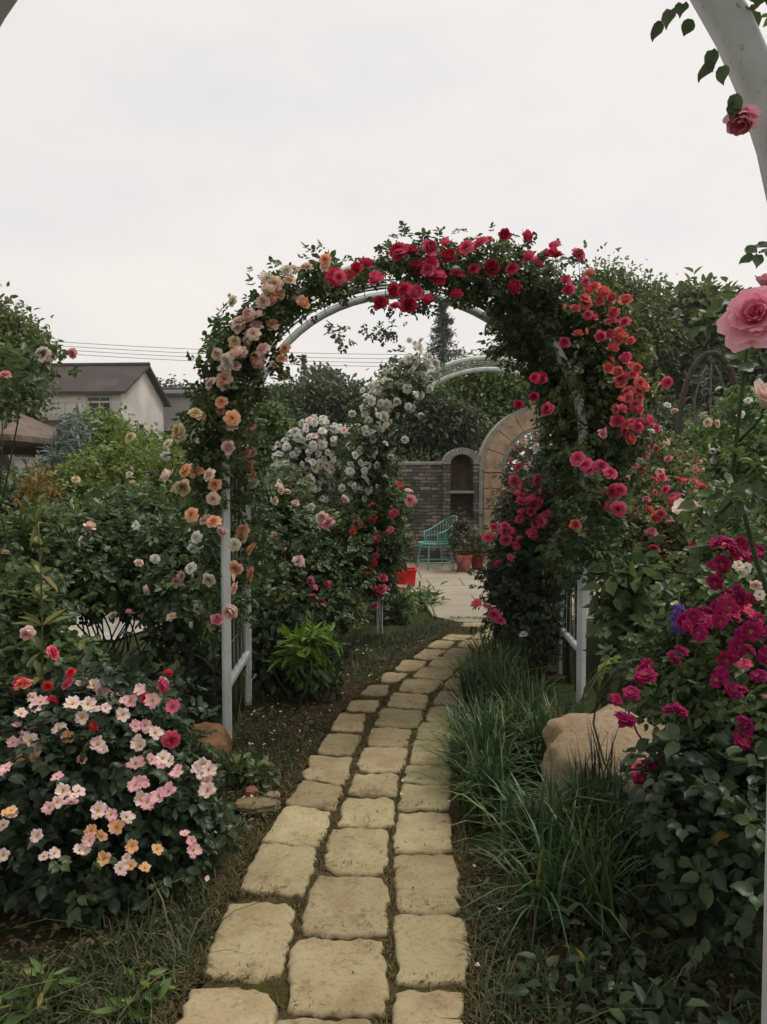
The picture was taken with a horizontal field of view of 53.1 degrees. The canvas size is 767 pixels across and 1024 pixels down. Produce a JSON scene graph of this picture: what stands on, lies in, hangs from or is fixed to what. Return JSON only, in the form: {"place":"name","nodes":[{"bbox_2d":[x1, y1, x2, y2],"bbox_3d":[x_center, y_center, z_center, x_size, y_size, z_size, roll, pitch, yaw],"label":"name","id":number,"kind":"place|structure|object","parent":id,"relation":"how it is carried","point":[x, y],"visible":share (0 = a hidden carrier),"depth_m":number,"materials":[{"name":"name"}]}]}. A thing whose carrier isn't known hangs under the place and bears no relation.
{"place":"outdoors","nodes":[
{"label":"outdoors","id":0,"kind":"place"},
{"bbox_2d":[61,612,156,639],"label":"courtyard pavement","id":1,"kind":"structure","parent":0,"point":[106,630],"depth_m":7.55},
{"bbox_2d":[0,462,102,522],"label":"shrub","id":2,"kind":"object","parent":1,"relation":"on","point":[13,492],"visible":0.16,"depth_m":8.31,"materials":[{"name":"green plant"}]},
{"bbox_2d":[20,404,101,480],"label":"silver shrub","id":3,"kind":"object","parent":1,"relation":"on","point":[71,439],"visible":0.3,"depth_m":10.37,"materials":[{"name":"green plant"}]},
{"bbox_2d":[23,420,231,543],"bbox_3d":[-2.878,-0.007,9.220,2.515,2.224,2.841,0,3,0],"label":"shrub","id":4,"kind":"object","parent":1,"relation":"on","point":[130,467],"visible":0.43,"depth_m":8.79,"materials":[{"name":"green plant"}]},
{"bbox_2d":[162,387,408,496],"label":"long building","id":5,"kind":"structure","parent":0,"point":[178,401],"depth_m":45.78,"materials":[{"name":"grey paint"}]},
{"bbox_2d":[180,622,493,1023],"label":"path","id":6,"kind":"structure","parent":0,"point":[281,988],"depth_m":2.70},
{"bbox_2d":[146,615,493,1023],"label":"moss","id":7,"kind":"object","parent":6,"relation":"on","point":[166,1007],"visible":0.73,"depth_m":2.77,"materials":[{"name":"plant"}]},
{"bbox_2d":[0,488,761,1023],"bbox_3d":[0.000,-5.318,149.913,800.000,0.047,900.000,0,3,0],"label":"ground","id":8,"kind":"structure","parent":0,"point":[64,932],"depth_m":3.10,"materials":[{"name":"soil"}]},
{"bbox_2d":[0,410,61,459],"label":"pavilion","id":9,"kind":"structure","parent":8,"relation":"on","point":[30,430],"depth_m":12.37,"materials":[{"name":"fabric"}]},
{"bbox_2d":[0,281,64,490],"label":"leafy tree","id":10,"kind":"object","parent":8,"relation":"on","point":[12,326],"visible":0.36,"depth_m":14.70,"materials":[{"name":"green plant"}]},
{"bbox_2d":[3,457,67,622],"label":"orange shrub","id":11,"kind":"object","parent":8,"relation":"on","point":[40,483],"visible":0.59,"depth_m":6.95,"materials":[{"name":"green plant"}]},
{"bbox_2d":[0,336,82,601],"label":"climbing rose","id":12,"kind":"object","parent":8,"relation":"on","point":[13,389],"visible":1,"depth_m":4.08,"materials":[{"name":"green plant"}]},
{"bbox_2d":[0,954,82,1023],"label":"weed","id":13,"kind":"object","parent":8,"relation":"on","point":[38,969],"visible":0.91,"depth_m":2.15,"materials":[{"name":"green plant"}]},
{"bbox_2d":[11,498,72,695],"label":"tall weed","id":14,"kind":"object","parent":8,"relation":"on","point":[40,570],"visible":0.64,"depth_m":3.02,"materials":[{"name":"green plant"}]},
{"bbox_2d":[8,362,170,478],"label":"house","id":15,"kind":"structure","parent":8,"relation":"on","point":[136,389],"depth_m":39.12,"materials":[{"name":"paint"}]},
{"bbox_2d":[86,396,111,414],"bbox_3d":[-14.020,-5.230,37.837,1.280,0.980,0.100,0,3,3],"label":"window","id":16,"kind":"structure","parent":15,"relation":"in","point":[88,398],"depth_m":37.82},
{"bbox_2d":[0,554,188,780],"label":"rose bush","id":17,"kind":"object","parent":8,"relation":"on","point":[16,644],"visible":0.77,"depth_m":3.40,"materials":[{"name":"green plant"}]},
{"bbox_2d":[32,397,183,483],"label":"shrub","id":18,"kind":"object","parent":8,"relation":"on","point":[102,424],"visible":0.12,"depth_m":12.63,"materials":[{"name":"green plant"}]},
{"bbox_2d":[0,466,220,672],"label":"rose bush","id":19,"kind":"object","parent":8,"relation":"on","point":[113,558],"visible":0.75,"depth_m":5.22,"materials":[{"name":"green plant"}]},
{"bbox_2d":[0,640,245,937],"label":"rose bush","id":20,"kind":"object","parent":8,"relation":"on","point":[110,791],"visible":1,"depth_m":2.65,"materials":[{"name":"green plant"}]},
{"bbox_2d":[90,967,176,1023],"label":"weed","id":21,"kind":"object","parent":8,"relation":"on","point":[138,1014],"visible":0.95,"depth_m":2.13,"materials":[{"name":"green plant"}]},
{"bbox_2d":[110,611,221,721],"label":"dark shrub","id":22,"kind":"object","parent":8,"relation":"on","point":[191,656],"visible":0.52,"depth_m":4.91,"materials":[{"name":"green plant"}]},
{"bbox_2d":[186,722,231,768],"bbox_3d":[-0.928,1.235,4.004,0.258,0.265,0.246,0,3,0],"label":"boulder","id":23,"kind":"object","parent":8,"relation":"on","point":[218,738],"visible":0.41,"depth_m":3.95,"materials":[{"name":"stone"}]},
{"bbox_2d":[176,987,277,1023],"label":"paving slab","id":24,"kind":"structure","parent":8,"relation":"on","point":[230,1005],"depth_m":2.13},
{"bbox_2d":[209,743,279,790],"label":"weed","id":25,"kind":"object","parent":8,"relation":"on","point":[247,764],"visible":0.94,"depth_m":3.72,"materials":[{"name":"green plant"}]},
{"bbox_2d":[203,902,295,984],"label":"paving slab","id":26,"kind":"structure","parent":8,"relation":"on","point":[257,931],"depth_m":2.42,"materials":[{"name":"stone"}]},
{"bbox_2d":[233,797,280,815],"bbox_3d":[-0.573,1.335,3.482,0.220,0.051,0.120,0,3,0],"label":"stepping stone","id":27,"kind":"object","parent":8,"relation":"on","point":[244,805],"visible":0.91,"depth_m":3.45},
{"bbox_2d":[230,388,302,557],"bbox_3d":[-2.055,-0.484,11.982,1.521,3.129,1.222,-1,3,-13],"label":"leafy tree","id":28,"kind":"object","parent":8,"relation":"on","point":[280,424],"visible":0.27,"depth_m":11.78,"materials":[{"name":"green plant"}]},
{"bbox_2d":[160,240,384,723],"bbox_3d":[-0.593,-0.109,4.512,1.218,2.848,1.628,0,3,0],"label":"climbing rose","id":29,"kind":"object","parent":8,"relation":"on","point":[233,351],"visible":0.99,"depth_m":4.09,"materials":[{"name":"green plant"}]},
{"bbox_2d":[201,580,355,697],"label":"dark shrub","id":30,"kind":"object","parent":8,"relation":"on","point":[261,676],"visible":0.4,"depth_m":5.41,"materials":[{"name":"green plant"}]},
{"bbox_2d":[240,843,316,897],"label":"paving slab","id":31,"kind":"structure","parent":8,"relation":"on","point":[285,867],"depth_m":2.87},
{"bbox_2d":[261,805,330,849],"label":"paving slab","id":32,"kind":"structure","parent":8,"relation":"on","point":[292,821],"depth_m":3.22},
{"bbox_2d":[265,607,342,709],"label":"hosta","id":33,"kind":"object","parent":8,"relation":"on","point":[314,639],"visible":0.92,"depth_m":5.15,"materials":[{"name":"green plant"}]},
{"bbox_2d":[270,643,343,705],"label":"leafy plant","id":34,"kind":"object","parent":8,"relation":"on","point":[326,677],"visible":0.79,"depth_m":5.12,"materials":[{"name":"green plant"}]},
{"bbox_2d":[285,780,343,811],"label":"paving slab","id":35,"kind":"structure","parent":8,"relation":"on","point":[316,795],"depth_m":3.54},
{"bbox_2d":[241,455,390,659],"bbox_3d":[-0.613,0.390,6.476,1.382,1.740,2.098,0,3,0],"label":"rose bush","id":36,"kind":"object","parent":8,"relation":"on","point":[320,562],"visible":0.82,"depth_m":6.28,"materials":[{"name":"green plant"}]},
{"bbox_2d":[266,414,367,536],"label":"rambling rose","id":37,"kind":"object","parent":8,"relation":"on","point":[316,449],"visible":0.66,"depth_m":10.18,"materials":[{"name":"white plant"}]},
{"bbox_2d":[276,1017,370,1023],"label":"paving slab","id":38,"kind":"structure","parent":8,"relation":"on","point":[303,1020],"depth_m":2.08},
{"bbox_2d":[244,364,404,471],"bbox_3d":[-1.499,-1.564,19.910,4.989,4.624,3.574,-1,3,-15],"label":"leafy tree","id":39,"kind":"object","parent":8,"relation":"on","point":[308,398],"visible":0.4,"depth_m":19.36,"materials":[{"name":"green plant"}]},
{"bbox_2d":[303,362,347,384],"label":"leafy tree","id":40,"kind":"object","parent":8,"relation":"on","point":[316,372],"visible":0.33,"depth_m":66.97,"materials":[{"name":"green plant"}]},
{"bbox_2d":[301,755,352,786],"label":"paving slab","id":41,"kind":"structure","parent":8,"relation":"on","point":[323,767],"depth_m":3.85,"materials":[{"name":"stone"}]},
{"bbox_2d":[287,937,389,1020],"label":"paving slab","id":42,"kind":"structure","parent":8,"relation":"on","point":[320,970],"depth_m":2.25,"materials":[{"name":"stone"}]},
{"bbox_2d":[317,733,361,756],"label":"paving slab","id":43,"kind":"structure","parent":8,"relation":"on","point":[341,741],"depth_m":4.21,"materials":[{"name":"stone"}]},
{"bbox_2d":[300,876,391,940],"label":"paving slab","id":44,"kind":"structure","parent":8,"relation":"on","point":[352,903],"depth_m":2.62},
{"bbox_2d":[331,713,365,732],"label":"paving slab","id":45,"kind":"structure","parent":8,"relation":"on","point":[343,721],"depth_m":4.59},
{"bbox_2d":[324,828,388,876],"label":"paving slab","id":46,"kind":"structure","parent":8,"relation":"on","point":[360,846],"depth_m":3.01,"materials":[{"name":"stone"}]},
{"bbox_2d":[346,700,378,712],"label":"paving slab","id":47,"kind":"structure","parent":8,"relation":"on","point":[355,706],"depth_m":4.92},
{"bbox_2d":[337,797,394,828],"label":"paving slab","id":48,"kind":"structure","parent":8,"relation":"on","point":[360,810],"depth_m":3.36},
{"bbox_2d":[347,773,399,798],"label":"paving slab","id":49,"kind":"structure","parent":8,"relation":"on","point":[388,785],"depth_m":3.65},
{"bbox_2d":[360,685,388,696],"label":"paving slab","id":50,"kind":"structure","parent":8,"relation":"on","point":[370,690],"depth_m":5.26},
{"bbox_2d":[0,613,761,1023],"bbox_3d":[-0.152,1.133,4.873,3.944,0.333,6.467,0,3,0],"label":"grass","id":51,"kind":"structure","parent":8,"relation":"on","point":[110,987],"depth_m":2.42,"materials":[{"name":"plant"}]},
{"bbox_2d":[344,456,420,639],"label":"climbing rose","id":52,"kind":"object","parent":8,"relation":"on","point":[390,513],"visible":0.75,"depth_m":6.96,"materials":[{"name":"green plant"}]},
{"bbox_2d":[356,747,408,774],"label":"paving slab","id":53,"kind":"structure","parent":8,"relation":"on","point":[381,760],"depth_m":3.99,"materials":[{"name":"stone"}]},
{"bbox_2d":[0,0,766,1023],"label":"garden arch","id":54,"kind":"structure","parent":8,"relation":"on","point":[734,32],"depth_m":1.27,"materials":[{"name":"white paint"}]},
{"bbox_2d":[323,337,446,602],"bbox_3d":[0.168,-0.238,7.413,1.494,2.843,1.304,0,3,0],"label":"climbing rose","id":55,"kind":"object","parent":8,"relation":"on","point":[390,387],"visible":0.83,"depth_m":7.07,"materials":[{"name":"white plant"}]},
{"bbox_2d":[367,727,411,747],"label":"paving slab","id":56,"kind":"structure","parent":8,"relation":"on","point":[380,737],"depth_m":4.34,"materials":[{"name":"stone"}]},
{"bbox_2d":[366,589,415,624],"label":"leafy plant","id":57,"kind":"object","parent":8,"relation":"on","point":[391,608],"visible":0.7,"depth_m":8.04,"materials":[{"name":"green plant"}]},
{"bbox_2d":[380,672,407,683],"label":"paving slab","id":58,"kind":"structure","parent":8,"relation":"on","point":[390,675],"depth_m":5.64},
{"bbox_2d":[374,708,423,728],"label":"paving slab","id":59,"kind":"structure","parent":8,"relation":"on","point":[388,717],"depth_m":4.68,"materials":[{"name":"stone"}]},
{"bbox_2d":[220,257,587,738],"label":"garden arch","id":60,"kind":"structure","parent":8,"relation":"on","point":[229,676],"depth_m":5.05,"materials":[{"name":"white paint"}]},
{"bbox_2d":[387,693,428,710],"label":"paving slab","id":61,"kind":"structure","parent":8,"relation":"on","point":[404,700],"depth_m":5.03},
{"bbox_2d":[395,660,426,671],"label":"paving slab","id":62,"kind":"structure","parent":8,"relation":"on","point":[409,665],"depth_m":5.99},
{"bbox_2d":[399,679,442,694],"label":"paving slab","id":63,"kind":"structure","parent":8,"relation":"on","point":[412,686],"depth_m":5.39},
{"bbox_2d":[391,812,452,855],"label":"paving slab","id":64,"kind":"structure","parent":8,"relation":"on","point":[416,830],"depth_m":3.16,"materials":[{"name":"stone"}]},
{"bbox_2d":[397,579,450,613],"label":"leafy plant","id":65,"kind":"object","parent":8,"relation":"on","point":[423,596],"visible":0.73,"depth_m":8.98,"materials":[{"name":"green plant"}]},
{"bbox_2d":[396,784,452,815],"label":"paving slab","id":66,"kind":"structure","parent":8,"relation":"on","point":[426,794],"depth_m":3.52,"materials":[{"name":"stone"}]},
{"bbox_2d":[392,854,461,917],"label":"paving slab","id":67,"kind":"structure","parent":8,"relation":"on","point":[426,877],"depth_m":2.77,"materials":[{"name":"stone"}]},
{"bbox_2d":[402,765,451,786],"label":"paving slab","id":68,"kind":"structure","parent":8,"relation":"on","point":[428,770],"depth_m":3.79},
{"bbox_2d":[392,990,464,1023],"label":"paving slab","id":69,"kind":"structure","parent":8,"relation":"on","point":[416,1007],"depth_m":2.13,"materials":[{"name":"stone"}]},
{"bbox_2d":[409,740,449,765],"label":"paving slab","id":70,"kind":"structure","parent":8,"relation":"on","point":[419,755],"depth_m":4.08,"materials":[{"name":"stone"}]},
{"bbox_2d":[413,649,445,660],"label":"paving slab","id":71,"kind":"structure","parent":8,"relation":"on","point":[428,653],"depth_m":6.36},
{"bbox_2d":[392,914,472,995],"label":"paving slab","id":72,"kind":"structure","parent":8,"relation":"on","point":[426,944],"depth_m":2.39,"materials":[{"name":"stone"}]},
{"bbox_2d":[412,667,454,680],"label":"paving slab","id":73,"kind":"structure","parent":8,"relation":"on","point":[426,672],"depth_m":5.74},
{"bbox_2d":[415,722,452,741],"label":"paving slab","id":74,"kind":"structure","parent":8,"relation":"on","point":[431,738],"depth_m":4.42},
{"bbox_2d":[386,373,494,461],"bbox_3d":[1.127,-1.093,16.967,2.576,3.849,2.036,0,3,0],"label":"leafy tree","id":75,"kind":"object","parent":8,"relation":"on","point":[443,425],"visible":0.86,"depth_m":16.52,"materials":[{"name":"green plant"}]},
{"bbox_2d":[291,220,592,681],"bbox_3d":[0.426,-0.215,4.986,1.966,3.018,1.834,0,3,0],"label":"climbing rose","id":76,"kind":"object","parent":8,"relation":"on","point":[428,273],"visible":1,"depth_m":4.54,"materials":[{"name":"green plant"}]},
{"bbox_2d":[426,706,458,722],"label":"paving slab","id":77,"kind":"structure","parent":8,"relation":"on","point":[433,710],"depth_m":4.76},
{"bbox_2d":[421,304,465,386],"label":"conifer","id":78,"kind":"object","parent":8,"relation":"on","point":[443,330],"visible":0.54,"depth_m":41.37,"materials":[{"name":"green plant"}]},
{"bbox_2d":[432,691,460,706],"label":"paving slab","id":79,"kind":"structure","parent":8,"relation":"on","point":[440,695],"depth_m":5.10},
{"bbox_2d":[428,657,467,670],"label":"paving slab","id":80,"kind":"structure","parent":8,"relation":"on","point":[435,664],"depth_m":6.07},
{"bbox_2d":[429,335,537,488],"bbox_3d":[2.908,-2.242,19.409,4.254,5.999,2.786,-2,3,-40],"label":"leafy tree","id":81,"kind":"object","parent":8,"relation":"on","point":[499,393],"visible":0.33,"depth_m":18.40,"materials":[{"name":"green plant"}]},
{"bbox_2d":[377,355,593,635],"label":"garden arch","id":82,"kind":"structure","parent":8,"relation":"on","point":[472,370],"depth_m":7.97,"materials":[{"name":"white paint"}]},
{"bbox_2d":[488,432,550,488],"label":"rose bush","id":83,"kind":"object","parent":8,"relation":"on","point":[533,445],"visible":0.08,"depth_m":15.01,"materials":[{"name":"plant"}]},
{"bbox_2d":[466,441,574,672],"bbox_3d":[1.254,0.298,6.226,1.226,1.913,1.394,0,3,0],"label":"rose bush","id":84,"kind":"object","parent":8,"relation":"on","point":[524,601],"visible":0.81,"depth_m":5.91,"materials":[{"name":"green plant"}]},
{"bbox_2d":[389,624,717,957],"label":"grass","id":85,"kind":"structure","parent":8,"relation":"on","point":[486,750],"depth_m":3.08,"materials":[{"name":"plant"}]},
{"bbox_2d":[476,242,672,690],"bbox_3d":[1.272,-0.266,5.260,1.257,3.094,1.751,0,3,0],"label":"climbing rose","id":86,"kind":"object","parent":8,"relation":"on","point":[599,342],"visible":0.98,"depth_m":5.01,"materials":[{"name":"green plant"}]},
{"bbox_2d":[537,714,634,835],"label":"blade clump","id":87,"kind":"object","parent":8,"relation":"on","point":[593,771],"visible":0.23,"depth_m":3.16,"materials":[{"name":"green plant"}]},
{"bbox_2d":[577,655,621,713],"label":"lily leaves","id":88,"kind":"object","parent":8,"relation":"on","point":[603,665],"visible":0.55,"depth_m":3.81,"materials":[{"name":"green plant"}]},
{"bbox_2d":[539,704,666,838],"bbox_3d":[1.065,1.252,3.510,0.739,0.464,0.710,3,18,-20],"label":"boulder","id":89,"kind":"object","parent":8,"relation":"on","point":[559,734],"visible":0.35,"depth_m":3.46,"materials":[{"name":"stone"}]},
{"bbox_2d":[497,854,760,1023],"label":"ground cover","id":90,"kind":"object","parent":8,"relation":"on","point":[579,956],"visible":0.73,"depth_m":2.24,"materials":[{"name":"green plant"}]},
{"bbox_2d":[580,536,681,715],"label":"leafy plant","id":91,"kind":"object","parent":8,"relation":"on","point":[643,579],"visible":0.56,"depth_m":4.39,"materials":[{"name":"green plant"}]},
{"bbox_2d":[568,242,699,407],"bbox_3d":[7.135,-3.670,22.778,4.468,8.476,3.289,0,3,0],"label":"leafy tree","id":92,"kind":"object","parent":8,"relation":"on","point":[663,333],"visible":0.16,"depth_m":22.22,"materials":[{"name":"green plant"}]},
{"bbox_2d":[559,716,766,977],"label":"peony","id":93,"kind":"object","parent":8,"relation":"on","point":[709,827],"visible":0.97,"depth_m":2.30,"materials":[{"name":"green plant"}]},
{"bbox_2d":[586,430,766,659],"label":"rose bush","id":94,"kind":"object","parent":8,"relation":"on","point":[667,473],"visible":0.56,"depth_m":6.38,"materials":[{"name":"green plant"}]},
{"bbox_2d":[669,593,684,907],"bbox_3d":[0.999,0.828,2.640,0.052,1.105,0.090,3,4,44],"label":"flower spike","id":95,"kind":"object","parent":8,"relation":"on","point":[678,609],"visible":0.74,"depth_m":2.62,"materials":[{"name":"purple plant"}]},
{"bbox_2d":[592,481,766,844],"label":"rose bush","id":96,"kind":"object","parent":8,"relation":"on","point":[719,689],"visible":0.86,"depth_m":2.66,"materials":[{"name":"green plant"}]},
{"bbox_2d":[613,407,761,540],"bbox_3d":[5.078,-0.331,11.976,5.214,2.622,1.991,0,3,0],"label":"hedge","id":97,"kind":"object","parent":8,"relation":"on","point":[671,422],"depth_m":11.80,"materials":[{"name":"green plant"}]},
{"bbox_2d":[642,266,751,411],"bbox_3d":[9.778,-3.592,23.953,5.522,8.232,3.801,0,3,0],"label":"leafy tree","id":98,"kind":"object","parent":8,"relation":"on","point":[699,295],"visible":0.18,"depth_m":22.94,"materials":[{"name":"green plant"}]},
{"bbox_2d":[629,336,766,454],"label":"leafy tree","id":99,"kind":"object","parent":8,"relation":"on","point":[663,410],"visible":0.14,"depth_m":19.35,"materials":[{"name":"green plant"}]},
{"bbox_2d":[674,350,739,482],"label":"iron arch","id":100,"kind":"structure","parent":8,"relation":"on","point":[691,371],"depth_m":9.92,"materials":[{"name":"metal"}]},
{"bbox_2d":[649,375,766,542],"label":"rose bush","id":101,"kind":"object","parent":8,"relation":"on","point":[752,444],"visible":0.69,"depth_m":7.73,"materials":[{"name":"green plant"}]},
{"bbox_2d":[650,0,766,135],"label":"climbing rose","id":102,"kind":"object","parent":8,"relation":"on","point":[738,119],"visible":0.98,"depth_m":1.23,"materials":[{"name":"plant"}]},
{"bbox_2d":[672,241,766,593],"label":"climbing rose","id":103,"kind":"object","parent":8,"relation":"on","point":[741,323],"visible":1,"depth_m":1.60,"materials":[{"name":"pink plant"}]},
{"bbox_2d":[0,0,766,468],"label":"sky","id":104,"kind":"structure","parent":0,"point":[153,153],"materials":[{"name":"white"}]},
{"bbox_2d":[393,562,616,623],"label":"patio","id":105,"kind":"structure","parent":0,"point":[459,592],"depth_m":9.92,"materials":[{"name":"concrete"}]},
{"bbox_2d":[306,462,441,561],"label":"garden wall","id":106,"kind":"structure","parent":105,"relation":"on","point":[426,477],"depth_m":13.31,"materials":[{"name":"grey brick"}]},
{"bbox_2d":[394,567,417,586],"bbox_3d":[0.286,0.896,10.452,0.346,0.258,0.270,0,3,0],"label":"red planter","id":107,"kind":"object","parent":105,"relation":"on","point":[409,576],"visible":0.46,"depth_m":10.34,"materials":[{"name":"plastic"}]},
{"bbox_2d":[416,515,457,569],"bbox_3d":[0.874,0.485,12.495,0.669,0.852,0.632,0,3,0],"label":"wire chair","id":108,"kind":"object","parent":105,"relation":"on","point":[445,540],"visible":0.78,"depth_m":12.58,"materials":[{"name":"teal paint"}]},
{"bbox_2d":[441,448,479,562],"bbox_3d":[1.349,-0.062,13.376,0.661,2.104,0.470,0,3,0],"label":"brick niche","id":109,"kind":"object","parent":105,"relation":"on","point":[460,477],"visible":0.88,"depth_m":13.25,"materials":[{"name":"grey brick"}]},
{"bbox_2d":[455,554,471,571],"bbox_3d":[1.259,0.800,12.049,0.275,0.260,0.275,0,3,0],"label":"flower pot","id":110,"kind":"object","parent":105,"relation":"on","point":[466,563],"visible":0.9,"depth_m":11.95,"materials":[{"name":"orange ceramic"}]},
{"bbox_2d":[445,507,479,572],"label":"potted plant","id":111,"kind":"object","parent":110,"relation":"in","point":[462,526],"visible":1,"depth_m":11.98,"materials":[{"name":"green plant"}]},
{"bbox_2d":[478,405,608,562],"bbox_3d":[2.760,-0.480,13.362,2.240,2.738,0.550,0,3,0],"label":"stone gateway","id":112,"kind":"object","parent":105,"relation":"on","point":[505,435],"visible":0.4,"depth_m":13.10,"materials":[{"name":"stone"}]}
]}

